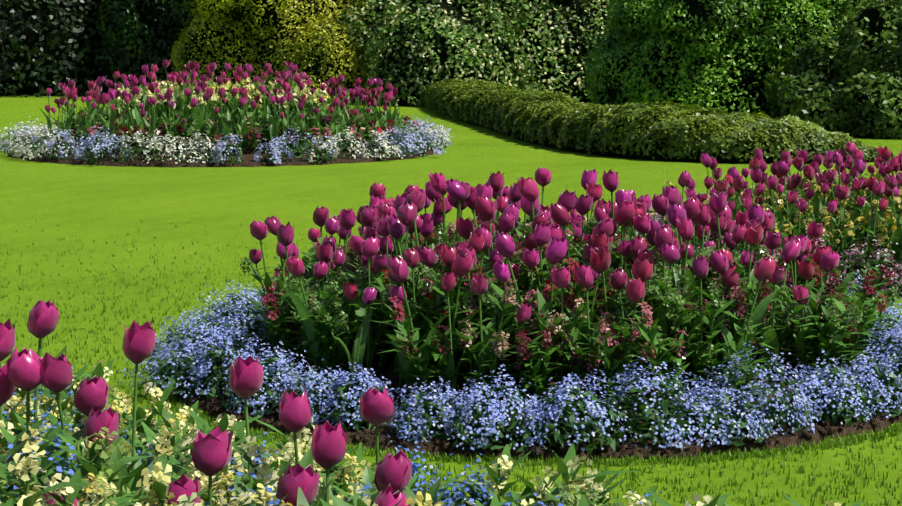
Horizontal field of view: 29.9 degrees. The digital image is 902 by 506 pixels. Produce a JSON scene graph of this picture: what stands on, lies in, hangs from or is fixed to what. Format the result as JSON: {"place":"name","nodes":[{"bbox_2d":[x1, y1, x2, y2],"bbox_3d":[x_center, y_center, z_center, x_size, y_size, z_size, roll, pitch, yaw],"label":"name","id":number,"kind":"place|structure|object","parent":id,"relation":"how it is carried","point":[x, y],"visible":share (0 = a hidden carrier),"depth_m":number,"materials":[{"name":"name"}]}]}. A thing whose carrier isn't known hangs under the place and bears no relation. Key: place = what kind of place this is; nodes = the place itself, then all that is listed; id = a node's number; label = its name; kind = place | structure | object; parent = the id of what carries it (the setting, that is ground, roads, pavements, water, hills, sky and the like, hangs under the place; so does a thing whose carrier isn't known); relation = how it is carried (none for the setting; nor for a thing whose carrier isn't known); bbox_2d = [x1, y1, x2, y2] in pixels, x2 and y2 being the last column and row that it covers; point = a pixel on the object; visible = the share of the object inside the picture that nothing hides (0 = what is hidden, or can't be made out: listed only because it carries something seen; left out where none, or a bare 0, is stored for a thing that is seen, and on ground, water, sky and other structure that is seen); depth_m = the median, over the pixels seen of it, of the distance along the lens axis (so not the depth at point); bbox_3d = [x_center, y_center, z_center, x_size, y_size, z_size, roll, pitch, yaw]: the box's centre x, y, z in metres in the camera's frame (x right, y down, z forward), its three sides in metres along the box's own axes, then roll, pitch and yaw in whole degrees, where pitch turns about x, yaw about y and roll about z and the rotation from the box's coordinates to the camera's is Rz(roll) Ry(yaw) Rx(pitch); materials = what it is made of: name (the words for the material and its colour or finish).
{"place":"outdoors","nodes":[
{"label":"outdoors","id":0,"kind":"place"},
{"bbox_2d":[0,95,901,505],"bbox_3d":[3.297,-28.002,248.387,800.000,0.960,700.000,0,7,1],"label":"lawn ground","id":1,"kind":"structure","parent":0,"point":[146,209],"depth_m":11.29,"materials":[{"name":"green plant"}]},
{"bbox_2d":[0,0,113,96],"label":"dark shrub","id":2,"kind":"object","parent":1,"relation":"on","point":[46,44],"visible":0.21,"depth_m":33.05,"materials":[{"name":"green plant"}]},
{"bbox_2d":[93,0,199,94],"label":"dark shrub","id":3,"kind":"object","parent":1,"relation":"on","point":[136,35],"visible":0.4,"depth_m":32.08,"materials":[{"name":"green plant"}]},
{"bbox_2d":[5,119,441,167],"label":"soil","id":4,"kind":"structure","parent":1,"relation":"on","point":[247,157],"depth_m":15.52,"materials":[{"name":"brown soil"}]},
{"bbox_2d":[0,116,453,163],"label":"flower border","id":5,"kind":"object","parent":4,"relation":"on","point":[30,142],"visible":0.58,"depth_m":15.57,"materials":[{"name":"white plant"}]},
{"bbox_2d":[41,59,421,155],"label":"bed flowers","id":6,"kind":"object","parent":4,"relation":"on","point":[177,106],"visible":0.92,"depth_m":16.26,"materials":[{"name":"multicoloured plant"}]},
{"bbox_2d":[170,0,376,102],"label":"golden shrub","id":7,"kind":"object","parent":1,"relation":"on","point":[307,38],"visible":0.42,"depth_m":30.22,"materials":[{"name":"yellow plant"}]},
{"bbox_2d":[337,0,621,105],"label":"variegated shrub","id":8,"kind":"object","parent":1,"relation":"on","point":[414,48],"visible":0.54,"depth_m":28.46,"materials":[{"name":"green plant"}]},
{"bbox_2d":[164,318,901,460],"bbox_3d":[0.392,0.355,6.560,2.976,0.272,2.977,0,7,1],"label":"soil","id":9,"kind":"structure","parent":1,"relation":"on","point":[632,449],"depth_m":5.49,"materials":[{"name":"brown soil"}]},
{"bbox_2d":[118,250,901,454],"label":"blue flowers","id":10,"kind":"object","parent":9,"relation":"on","point":[208,349],"visible":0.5,"depth_m":5.38,"materials":[{"name":"blue plant"}]},
{"bbox_2d":[233,167,900,409],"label":"flower bed","id":11,"kind":"object","parent":9,"relation":"on","point":[564,288],"visible":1,"depth_m":5.87,"materials":[{"name":"purple plant"}]},
{"bbox_2d":[420,78,894,163],"bbox_3d":[0.898,-2.023,22.876,2.643,0.734,15.926,-2,7,-15],"label":"box hedge","id":12,"kind":"object","parent":1,"relation":"on","point":[670,131],"visible":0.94,"depth_m":16.16,"materials":[{"name":"green plant"}]},
{"bbox_2d":[579,0,873,116],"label":"green shrub","id":13,"kind":"object","parent":1,"relation":"on","point":[721,54],"visible":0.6,"depth_m":21.16,"materials":[{"name":"green plant"}]},
{"bbox_2d":[699,234,901,296],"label":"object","id":14,"kind":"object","parent":1,"relation":"on","point":[855,267],"depth_m":9.06,"materials":[{"name":"plant"}]},
{"bbox_2d":[635,186,901,293],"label":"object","id":15,"kind":"object","parent":14,"relation":"on","point":[896,282],"depth_m":8.75,"materials":[{"name":"blue plant"}]},
{"bbox_2d":[658,141,901,276],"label":"bed flowers","id":16,"kind":"object","parent":14,"relation":"on","point":[847,210],"visible":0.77,"depth_m":9.52,"materials":[{"name":"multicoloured plant"}]},
{"bbox_2d":[762,0,901,139],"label":"dark shrub","id":17,"kind":"object","parent":1,"relation":"on","point":[849,81],"visible":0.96,"depth_m":19.57,"materials":[{"name":"green plant"}]},
{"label":"soil","id":18,"kind":"structure","parent":0,"visible":0},
{"bbox_2d":[0,366,661,505],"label":"forget me nots","id":19,"kind":"object","parent":18,"relation":"on","point":[453,499],"visible":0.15,"depth_m":3.61,"materials":[{"name":"blue plant"}]},
{"bbox_2d":[0,299,862,505],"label":"bed flowers","id":20,"kind":"object","parent":18,"relation":"on","point":[197,451],"visible":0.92,"depth_m":3.28,"materials":[{"name":"multicoloured plant"}]}
]}

